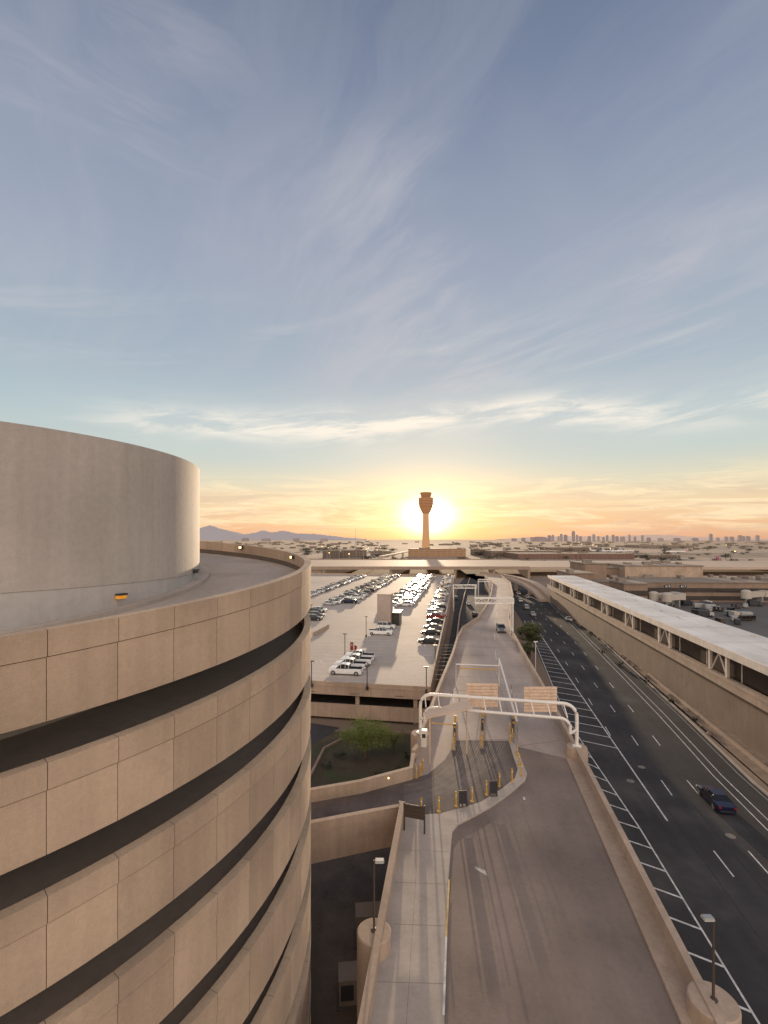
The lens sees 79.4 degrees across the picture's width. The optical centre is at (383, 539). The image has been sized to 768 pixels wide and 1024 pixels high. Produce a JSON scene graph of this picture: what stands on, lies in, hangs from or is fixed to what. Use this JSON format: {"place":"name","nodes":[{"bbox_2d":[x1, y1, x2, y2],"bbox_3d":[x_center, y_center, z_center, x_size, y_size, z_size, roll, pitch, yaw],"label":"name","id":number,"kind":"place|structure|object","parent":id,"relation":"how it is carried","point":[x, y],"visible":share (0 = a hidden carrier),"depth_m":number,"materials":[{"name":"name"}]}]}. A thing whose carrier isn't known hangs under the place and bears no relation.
{"place":"outdoors","nodes":[
{"label":"outdoors","id":0,"kind":"place"},
{"bbox_2d":[200,525,366,539],"bbox_3d":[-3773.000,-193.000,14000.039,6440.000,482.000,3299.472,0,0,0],"label":"mountain","id":1,"kind":"structure","parent":0,"point":[209,532],"depth_m":13330.94,"materials":[{"name":"stone"}]},
{"bbox_2d":[312,624,328,636],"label":"parapet wall","id":2,"kind":"structure","parent":0,"point":[320,630],"depth_m":113.81,"materials":[{"name":"concrete"}]},
{"bbox_2d":[310,723,338,744],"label":"road","id":3,"kind":"structure","parent":0,"point":[318,732],"depth_m":67.42,"materials":[{"name":"asphalt"}]},
{"bbox_2d":[341,549,366,556],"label":"service building","id":4,"kind":"structure","parent":0,"point":[352,553],"depth_m":717.95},
{"bbox_2d":[0,0,767,539],"label":"sky","id":5,"kind":"structure","parent":0,"point":[340,263],"materials":[{"name":"blue"}]},
{"bbox_2d":[311,741,516,819],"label":"road","id":6,"kind":"structure","parent":0,"point":[503,764],"depth_m":38.85,"materials":[{"name":"grey concrete"}]},
{"bbox_2d":[426,699,471,763],"bbox_3d":[6.300,18.475,44.324,5.512,5.050,1.548,0,0,-24],"label":"canopy","id":7,"kind":"object","parent":6,"relation":"on","point":[465,705],"visible":1,"depth_m":44.31,"materials":[{"name":"metal"}]},
{"bbox_2d":[419,492,432,547],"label":"control tower","id":8,"kind":"structure","parent":0,"point":[425,502],"depth_m":794.23,"materials":[{"name":"concrete"}]},
{"bbox_2d":[408,548,465,556],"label":"parking garage","id":9,"kind":"structure","parent":0,"point":[436,552],"depth_m":736.84,"materials":[{"name":"concrete"}]},
{"bbox_2d":[370,740,526,1023],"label":"sidewalk","id":10,"kind":"structure","parent":0,"point":[422,998],"depth_m":25.45,"materials":[{"name":"concrete"}]},
{"bbox_2d":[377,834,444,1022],"bbox_3d":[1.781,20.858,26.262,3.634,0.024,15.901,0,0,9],"label":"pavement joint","id":11,"kind":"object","parent":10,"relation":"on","point":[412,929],"visible":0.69,"depth_m":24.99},
{"bbox_2d":[403,802,424,833],"bbox_3d":[2.155,19.850,32.973,1.580,2.000,0.137,0,0,17],"label":"notice board","id":12,"kind":"object","parent":10,"relation":"on","point":[413,811],"visible":1,"depth_m":32.95,"materials":[{"name":"brown metal"}]},
{"bbox_2d":[458,790,467,806],"bbox_3d":[6.183,20.262,36.261,0.660,1.175,0.400,0,0,-6],"label":"sandwich board","id":13,"kind":"object","parent":10,"relation":"on","point":[462,798],"visible":1,"depth_m":36.24,"materials":[{"name":"metal"}]},
{"bbox_2d":[442,574,489,673],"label":"road","id":14,"kind":"structure","parent":0,"point":[467,611],"depth_m":192.87,"materials":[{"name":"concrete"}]},
{"bbox_2d":[456,578,469,636],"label":"barrier wall","id":15,"kind":"structure","parent":14,"relation":"on","point":[461,609],"depth_m":177.49,"materials":[{"name":"concrete"}]},
{"bbox_2d":[453,584,476,610],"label":"sign gantry","id":16,"kind":"object","parent":14,"relation":"on","point":[460,586],"visible":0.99,"depth_m":179.90,"materials":[{"name":"white metal"}]},
{"bbox_2d":[200,540,767,847],"bbox_3d":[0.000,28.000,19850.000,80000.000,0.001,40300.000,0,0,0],"label":"ground","id":17,"kind":"structure","parent":0,"point":[542,579],"depth_m":853.51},
{"bbox_2d":[0,421,310,1023],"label":"spiral ramp building","id":18,"kind":"structure","parent":17,"relation":"on","point":[155,764],"depth_m":15.21,"materials":[{"name":"concrete"}]},
{"bbox_2d":[322,549,340,557],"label":"service building","id":19,"kind":"structure","parent":17,"relation":"on","point":[331,553],"depth_m":682.93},
{"bbox_2d":[311,848,390,1023],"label":"yard","id":20,"kind":"structure","parent":17,"relation":"on","point":[341,887],"depth_m":34.36,"materials":[{"name":"asphalt"}]},
{"bbox_2d":[337,961,356,1010],"bbox_3d":[-2.190,27.170,28.261,1.400,1.660,1.500,0,0,-6],"label":"electrical cabinet","id":21,"kind":"object","parent":20,"relation":"on","point":[347,988],"visible":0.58,"depth_m":27.70,"materials":[{"name":"metal"}]},
{"bbox_2d":[354,901,380,948],"bbox_3d":[-1.056,26.970,32.500,2.100,2.060,1.500,0,0,-6],"label":"electrical cabinet","id":22,"kind":"object","parent":20,"relation":"on","point":[363,910],"visible":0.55,"depth_m":32.26,"materials":[{"name":"metal"}]},
{"bbox_2d":[357,918,390,1022],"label":"concrete pedestal","id":23,"kind":"object","parent":20,"relation":"on","point":[365,936],"visible":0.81,"depth_m":23.17,"materials":[{"name":"concrete"}]},
{"bbox_2d":[371,858,383,932],"bbox_3d":[-0.334,18.165,23.659,0.690,3.670,0.360,0,0,0],"label":"street lamp","id":24,"kind":"object","parent":23,"relation":"on","point":[377,861],"visible":1,"depth_m":23.62,"materials":[{"name":"grey metal"}]},
{"bbox_2d":[311,731,410,787],"bbox_3d":[-3.846,27.992,58.296,17.880,0.001,18.347,0,0,0],"label":"garden bed","id":25,"kind":"object","parent":17,"relation":"on","point":[348,766],"visible":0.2,"depth_m":58.59,"materials":[{"name":"soil"}]},
{"bbox_2d":[311,731,411,777],"bbox_3d":[-4.424,27.825,61.722,6.676,0.350,19.932,0,0,43],"label":"garden edging","id":26,"kind":"object","parent":25,"relation":"on","point":[324,748],"visible":0.42,"depth_m":61.78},
{"bbox_2d":[336,714,396,759],"bbox_3d":[-2.318,24.974,58.945,7.912,6.087,8.290,0,0,43],"label":"tree","id":27,"kind":"object","parent":25,"relation":"on","point":[358,734],"visible":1,"depth_m":58.05,"materials":[{"name":"green plant"}]},
{"bbox_2d":[387,726,407,753],"bbox_3d":[1.353,26.241,60.498,3.984,3.553,2.982,0,0,25],"label":"tree","id":28,"kind":"object","parent":25,"relation":"on","point":[394,739],"visible":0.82,"depth_m":60.25,"materials":[{"name":"green plant"}]},
{"bbox_2d":[370,550,390,555],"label":"service building","id":29,"kind":"structure","parent":17,"relation":"on","point":[378,552],"depth_m":800.00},
{"bbox_2d":[310,573,454,724],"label":"parking structure","id":30,"kind":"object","parent":17,"relation":"on","point":[349,696],"visible":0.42,"depth_m":92.44,"materials":[{"name":"concrete"}]},
{"bbox_2d":[309,614,322,620],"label":"parked suv","id":31,"kind":"object","parent":30,"relation":"on","point":[315,617],"visible":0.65,"depth_m":130.53,"materials":[{"name":"grey metal"}]},
{"bbox_2d":[308,611,324,616],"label":"parked suv","id":32,"kind":"object","parent":30,"relation":"on","point":[318,613],"visible":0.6,"depth_m":136.21,"materials":[{"name":"grey metal"}]},
{"bbox_2d":[328,662,363,675],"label":"pickup truck","id":33,"kind":"object","parent":30,"relation":"on","point":[344,668],"visible":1,"depth_m":78.28,"materials":[{"name":"metal"}]},
{"bbox_2d":[341,598,357,603],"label":"pickup truck","id":34,"kind":"object","parent":30,"relation":"on","point":[348,600],"visible":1,"depth_m":165.88,"materials":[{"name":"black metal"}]},
{"bbox_2d":[333,657,367,668],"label":"pickup truck","id":35,"kind":"object","parent":30,"relation":"on","point":[352,661],"visible":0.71,"depth_m":81.88,"materials":[{"name":"metal"}]},
{"bbox_2d":[340,653,372,664],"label":"pickup truck","id":36,"kind":"object","parent":30,"relation":"on","point":[359,657],"visible":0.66,"depth_m":84.83,"materials":[{"name":"metal"}]},
{"bbox_2d":[349,594,363,599],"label":"pickup truck","id":37,"kind":"object","parent":30,"relation":"on","point":[355,596],"visible":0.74,"depth_m":177.09,"materials":[{"name":"white metal"}]},
{"bbox_2d":[344,649,375,659],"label":"pickup truck","id":38,"kind":"object","parent":30,"relation":"on","point":[362,652],"visible":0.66,"depth_m":87.89,"materials":[{"name":"metal"}]},
{"bbox_2d":[368,626,392,635],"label":"pickup truck","id":39,"kind":"object","parent":30,"relation":"on","point":[382,630],"visible":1,"depth_m":110.83,"materials":[{"name":"metal"}]},
{"bbox_2d":[310,600,450,679],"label":"road marking","id":40,"kind":"object","parent":30,"relation":"on","point":[389,640],"visible":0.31,"depth_m":92.44,"materials":[{"name":"paint"}]},
{"bbox_2d":[376,621,395,629],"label":"suv","id":41,"kind":"object","parent":30,"relation":"on","point":[385,624],"visible":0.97,"depth_m":118.43,"materials":[{"name":"metal"}]},
{"bbox_2d":[377,592,402,625],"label":"stair tower","id":42,"kind":"structure","parent":30,"relation":"on","point":[386,611],"depth_m":122.45,"materials":[{"name":"concrete"}]},
{"bbox_2d":[398,601,412,606],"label":"parked suv","id":43,"kind":"object","parent":30,"relation":"on","point":[407,603],"visible":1,"depth_m":158.40,"materials":[{"name":"white metal"}]},
{"bbox_2d":[418,636,438,644],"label":"car","id":44,"kind":"object","parent":30,"relation":"on","point":[430,639],"visible":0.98,"depth_m":101.47,"materials":[{"name":"metal"}]},
{"bbox_2d":[421,628,440,635],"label":"car","id":45,"kind":"object","parent":30,"relation":"on","point":[436,632],"visible":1,"depth_m":110.89,"materials":[{"name":"metal"}]},
{"bbox_2d":[424,623,441,629],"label":"car","id":46,"kind":"object","parent":30,"relation":"on","point":[435,626],"visible":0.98,"depth_m":117.75,"materials":[{"name":"metal"}]},
{"bbox_2d":[426,608,442,613],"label":"parked suv","id":47,"kind":"object","parent":30,"relation":"on","point":[430,611],"visible":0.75,"depth_m":140.81,"materials":[{"name":"silver metal"}]},
{"bbox_2d":[426,617,443,623],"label":"car","id":48,"kind":"object","parent":30,"relation":"on","point":[436,620],"visible":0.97,"depth_m":126.29,"materials":[{"name":"metal"}]},
{"bbox_2d":[426,612,446,618],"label":"pickup truck","id":49,"kind":"object","parent":30,"relation":"on","point":[435,614],"visible":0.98,"depth_m":133.71,"materials":[{"name":"metal"}]},
{"bbox_2d":[380,551,407,558],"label":"rail guideway","id":50,"kind":"object","parent":17,"relation":"on","point":[392,555],"visible":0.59,"depth_m":638.81,"materials":[{"name":"concrete"}]},
{"bbox_2d":[411,729,428,752],"bbox_3d":[3.756,24.000,47.847,2.000,8.000,2.000,0,0,0],"label":"concrete pedestal","id":51,"kind":"object","parent":17,"relation":"on","point":[414,735],"visible":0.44,"depth_m":47.31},
{"bbox_2d":[416,683,581,747],"bbox_3d":[11.196,17.831,47.184,15.719,4.338,6.982,0,0,0],"label":"toll gantry","id":52,"kind":"object","parent":51,"relation":"on","point":[535,699],"visible":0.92,"depth_m":47.71,"materials":[{"name":"white metal"}]},
{"bbox_2d":[470,548,490,555],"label":"terminal building","id":53,"kind":"structure","parent":17,"relation":"on","point":[472,552],"depth_m":800.00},
{"bbox_2d":[413,576,567,778],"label":"elevated roadway","id":54,"kind":"structure","parent":17,"relation":"on","point":[484,643],"depth_m":64.30,"materials":[{"name":"concrete"}]},
{"bbox_2d":[357,800,403,1023],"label":"parapet wall","id":55,"kind":"structure","parent":54,"relation":"on","point":[364,1017],"depth_m":23.77,"materials":[{"name":"concrete"}]},
{"bbox_2d":[420,728,426,746],"bbox_3d":[4.017,20.155,46.980,0.750,1.690,0.650,0,0,10],"label":"pay station","id":56,"kind":"object","parent":54,"relation":"on","point":[423,734],"visible":0.98,"depth_m":46.75,"materials":[{"name":"white metal"}]},
{"bbox_2d":[411,575,493,761],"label":"parapet wall","id":57,"kind":"structure","parent":54,"relation":"on","point":[488,588],"depth_m":77.07,"materials":[{"name":"concrete"}]},
{"bbox_2d":[452,721,456,750],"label":"traffic island","id":58,"kind":"structure","parent":54,"relation":"on","point":[454,747],"depth_m":47.81,"materials":[{"name":"concrete"}]},
{"bbox_2d":[479,713,484,748],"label":"traffic island","id":59,"kind":"structure","parent":54,"relation":"on","point":[481,747],"depth_m":48.90,"materials":[{"name":"concrete"}]},
{"bbox_2d":[442,612,524,1014],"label":"road marking","id":60,"kind":"object","parent":54,"relation":"on","point":[445,958],"visible":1,"depth_m":24.41,"materials":[{"name":"paint"}]},
{"bbox_2d":[455,658,517,745],"bbox_3d":[13.341,18.958,55.493,6.336,4.085,21.195,0,0,0],"label":"height barrier","id":61,"kind":"object","parent":54,"relation":"on","point":[500,665],"visible":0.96,"depth_m":63.23,"materials":[{"name":"white metal"}]},
{"bbox_2d":[474,597,513,633],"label":"sign gantry","id":62,"kind":"object","parent":54,"relation":"on","point":[511,602],"visible":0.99,"depth_m":100.95,"materials":[{"name":"white metal"}]},
{"bbox_2d":[496,622,505,632],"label":"suv","id":63,"kind":"object","parent":54,"relation":"on","point":[500,627],"visible":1,"depth_m":104.36,"materials":[{"name":"metal"}]},
{"bbox_2d":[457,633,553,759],"bbox_3d":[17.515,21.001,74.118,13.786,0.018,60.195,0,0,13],"label":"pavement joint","id":64,"kind":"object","parent":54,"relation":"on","point":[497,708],"visible":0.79,"depth_m":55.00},
{"bbox_2d":[510,721,514,748],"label":"traffic island","id":65,"kind":"structure","parent":54,"relation":"on","point":[513,740],"depth_m":49.52,"materials":[{"name":"concrete"}]},
{"bbox_2d":[500,575,574,742],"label":"parapet wall","id":66,"kind":"structure","parent":54,"relation":"on","point":[565,730],"depth_m":69.71,"materials":[{"name":"concrete"}]},
{"bbox_2d":[575,747,725,1023],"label":"parapet wall","id":67,"kind":"structure","parent":54,"relation":"on","point":[683,959],"depth_m":25.83,"materials":[{"name":"concrete"}]},
{"bbox_2d":[476,572,549,602],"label":"flyover","id":68,"kind":"object","parent":17,"relation":"on","point":[540,592],"visible":0.76,"depth_m":230.32,"materials":[{"name":"concrete"}]},
{"bbox_2d":[483,549,561,556],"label":"terminal building","id":69,"kind":"structure","parent":17,"relation":"on","point":[491,553],"depth_m":736.84,"materials":[{"name":"concrete"}]},
{"bbox_2d":[522,641,537,659],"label":"tree","id":70,"kind":"object","parent":17,"relation":"on","point":[526,648],"visible":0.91,"depth_m":104.52,"materials":[{"name":"green plant"}]},
{"bbox_2d":[516,621,544,656],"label":"tree","id":71,"kind":"object","parent":17,"relation":"on","point":[530,634],"visible":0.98,"depth_m":109.31,"materials":[{"name":"green plant"}]},
{"bbox_2d":[294,552,767,558],"bbox_3d":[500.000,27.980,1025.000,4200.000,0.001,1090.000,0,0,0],"label":"taxiway","id":72,"kind":"structure","parent":17,"relation":"on","point":[631,553],"depth_m":913.03,"materials":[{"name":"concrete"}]},
{"bbox_2d":[298,549,767,575],"bbox_3d":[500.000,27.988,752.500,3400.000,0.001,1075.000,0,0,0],"label":"apron","id":73,"kind":"object","parent":17,"relation":"on","point":[712,572],"visible":0.12,"depth_m":641.83,"materials":[{"name":"concrete"}]},
{"bbox_2d":[504,551,633,558],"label":"terminal building","id":74,"kind":"structure","parent":73,"relation":"on","point":[560,555],"depth_m":651.16,"materials":[{"name":"concrete"}]},
{"bbox_2d":[540,546,601,551],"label":"terminal building","id":75,"kind":"structure","parent":73,"relation":"on","point":[581,549],"depth_m":1037.04,"materials":[{"name":"concrete"}]},
{"bbox_2d":[602,560,703,576],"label":"terminal building","id":76,"kind":"structure","parent":73,"relation":"on","point":[663,568],"depth_m":232.34,"materials":[{"name":"concrete"}]},
{"bbox_2d":[639,554,680,558],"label":"service building","id":77,"kind":"structure","parent":73,"relation":"on","point":[668,556],"depth_m":666.67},
{"bbox_2d":[310,559,767,577],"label":"taxiway bridge","id":78,"kind":"structure","parent":17,"relation":"on","point":[400,566],"depth_m":367.60,"materials":[{"name":"concrete"}]},
{"bbox_2d":[533,537,547,541],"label":"building","id":79,"kind":"structure","parent":17,"relation":"on","point":[540,539],"depth_m":5909.27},
{"bbox_2d":[566,742,587,761],"bbox_3d":[18.635,24.000,44.743,2.000,8.000,2.000,0,0,0],"label":"concrete pedestal","id":80,"kind":"object","parent":17,"relation":"on","point":[571,751],"visible":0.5,"depth_m":44.20,"materials":[{"name":"concrete"}]},
{"bbox_2d":[569,559,607,578],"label":"terminal building","id":81,"kind":"structure","parent":17,"relation":"on","point":[599,569],"depth_m":220.09,"materials":[{"name":"concrete"}]},
{"bbox_2d":[457,570,767,1023],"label":"highway","id":82,"kind":"structure","parent":17,"relation":"on","point":[741,950],"depth_m":48.87,"materials":[{"name":"asphalt"}]},
{"bbox_2d":[516,591,767,1023],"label":"road marking","id":83,"kind":"object","parent":82,"relation":"on","point":[730,976],"visible":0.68,"depth_m":50.86,"materials":[{"name":"paint"}]},
{"bbox_2d":[627,765,735,838],"bbox_3d":[30.513,27.993,50.167,4.188,0.014,14.106,0,0,-4],"label":"manhole cover","id":84,"kind":"object","parent":82,"relation":"on","point":[731,836],"visible":1,"depth_m":53.27,"materials":[{"name":"metal"}]},
{"bbox_2d":[696,785,736,813],"bbox_3d":[35.144,27.254,49.103,2.180,1.452,4.720,0,0,10],"label":"car","id":85,"kind":"object","parent":82,"relation":"on","point":[718,800],"visible":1,"depth_m":47.94,"materials":[{"name":"metal"}]},
{"bbox_2d":[547,575,767,758],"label":"concourse building","id":86,"kind":"structure","parent":17,"relation":"on","point":[716,671],"depth_m":82.13,"materials":[{"name":"concrete"}]},
{"bbox_2d":[591,632,767,791],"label":"verge","id":87,"kind":"structure","parent":17,"relation":"on","point":[755,772],"depth_m":63.97,"materials":[{"name":"concrete"}]},
{"bbox_2d":[648,673,767,772],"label":"garden edging","id":88,"kind":"object","parent":87,"relation":"on","point":[738,746],"visible":0.91,"depth_m":67.41,"materials":[{"name":"concrete"}]},
{"bbox_2d":[593,574,767,601],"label":"terminal building","id":89,"kind":"structure","parent":17,"relation":"on","point":[719,588],"depth_m":207.29,"materials":[{"name":"beige concrete"}]},
{"bbox_2d":[593,633,767,795],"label":"kerb","id":90,"kind":"structure","parent":17,"relation":"on","point":[741,770],"depth_m":66.37,"materials":[{"name":"concrete"}]},
{"bbox_2d":[658,602,767,637],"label":"apron","id":91,"kind":"object","parent":17,"relation":"on","point":[758,625],"depth_m":167.84,"materials":[{"name":"concrete"}]},
{"bbox_2d":[680,600,693,605],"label":"service truck","id":92,"kind":"object","parent":91,"relation":"on","point":[685,602],"visible":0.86,"depth_m":195.03,"materials":[{"name":"metal"}]},
{"bbox_2d":[692,603,703,608],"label":"service truck","id":93,"kind":"object","parent":91,"relation":"on","point":[697,605],"visible":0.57,"depth_m":185.08,"materials":[{"name":"metal"}]},
{"bbox_2d":[696,610,713,616],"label":"service truck","id":94,"kind":"object","parent":91,"relation":"on","point":[704,613],"visible":0.93,"depth_m":166.48,"materials":[{"name":"metal"}]},
{"bbox_2d":[726,611,740,616],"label":"service truck","id":95,"kind":"object","parent":91,"relation":"on","point":[735,613],"visible":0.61,"depth_m":164.23,"materials":[{"name":"metal"}]},
{"bbox_2d":[747,600,763,606],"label":"service truck","id":96,"kind":"object","parent":91,"relation":"on","point":[754,602],"visible":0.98,"depth_m":192.92,"materials":[{"name":"metal"}]},
{"bbox_2d":[687,980,741,1023],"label":"concrete pedestal","id":97,"kind":"object","parent":17,"relation":"on","point":[698,1011],"visible":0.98,"depth_m":19.90,"materials":[{"name":"concrete"}]},
{"bbox_2d":[700,914,717,1003],"bbox_3d":[14.127,18.165,20.090,0.690,3.670,0.360,0,0,0],"label":"street lamp","id":98,"kind":"object","parent":97,"relation":"on","point":[707,917],"visible":1,"depth_m":20.05,"materials":[{"name":"grey metal"}]},
{"bbox_2d":[489,780,497,796],"bbox_3d":[8.917,20.262,37.703,0.660,1.175,0.400,0,0,-6],"label":"sandwich board","id":99,"kind":"object","parent":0,"point":[493,788],"visible":1,"depth_m":37.69,"materials":[{"name":"metal"}]},
{"bbox_2d":[444,747,680,1023],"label":"road","id":100,"kind":"structure","parent":0,"point":[543,927],"depth_m":25.30,"materials":[{"name":"concrete"}]},
{"bbox_2d":[556,569,594,580],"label":"terminal building","id":101,"kind":"structure","parent":0,"point":[584,574],"depth_m":209.24,"materials":[{"name":"concrete"}]},
{"bbox_2d":[607,564,618,575],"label":"terminal building","id":102,"kind":"structure","parent":0,"point":[611,570],"depth_m":239.98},
{"bbox_2d":[609,578,648,598],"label":"terminal building","id":103,"kind":"structure","parent":0,"point":[637,588],"depth_m":190.09,"materials":[{"name":"beige concrete"}]},
{"bbox_2d":[566,757,693,1023],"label":"sidewalk","id":104,"kind":"structure","parent":0,"point":[670,973],"depth_m":26.13,"materials":[{"name":"concrete"}]},
{"bbox_2d":[495,535,767,539],"bbox_3d":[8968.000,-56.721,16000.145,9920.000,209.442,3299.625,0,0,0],"label":"mountain","id":105,"kind":"structure","parent":0,"point":[665,537],"depth_m":15381.26,"materials":[{"name":"stone"}]},
{"bbox_2d":[624,544,693,547],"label":"terminal building","id":106,"kind":"structure","parent":0,"point":[655,546],"depth_m":1473.68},
{"bbox_2d":[648,591,679,605],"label":"jet bridge","id":107,"kind":"structure","parent":0,"point":[654,596],"depth_m":188.99,"materials":[{"name":"metal"}]},
{"bbox_2d":[661,592,685,607],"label":"jet bridge","id":108,"kind":"structure","parent":0,"point":[666,597],"depth_m":187.69,"materials":[{"name":"metal"}]},
{"bbox_2d":[741,590,767,602],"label":"jet bridge","id":109,"kind":"structure","parent":0,"point":[746,595],"depth_m":197.13,"materials":[{"name":"metal"}]},
{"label":"ramp link","id":110,"kind":"structure","parent":0,"visible":0},
{"bbox_2d":[311,804,398,863],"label":"parapet wall","id":111,"kind":"structure","parent":110,"relation":"on","point":[347,834],"depth_m":33.91,"materials":[{"name":"concrete"}]},
{"bbox_2d":[310,753,414,802],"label":"parapet wall","id":112,"kind":"structure","parent":110,"relation":"on","point":[347,788],"depth_m":38.35,"materials":[{"name":"concrete"}]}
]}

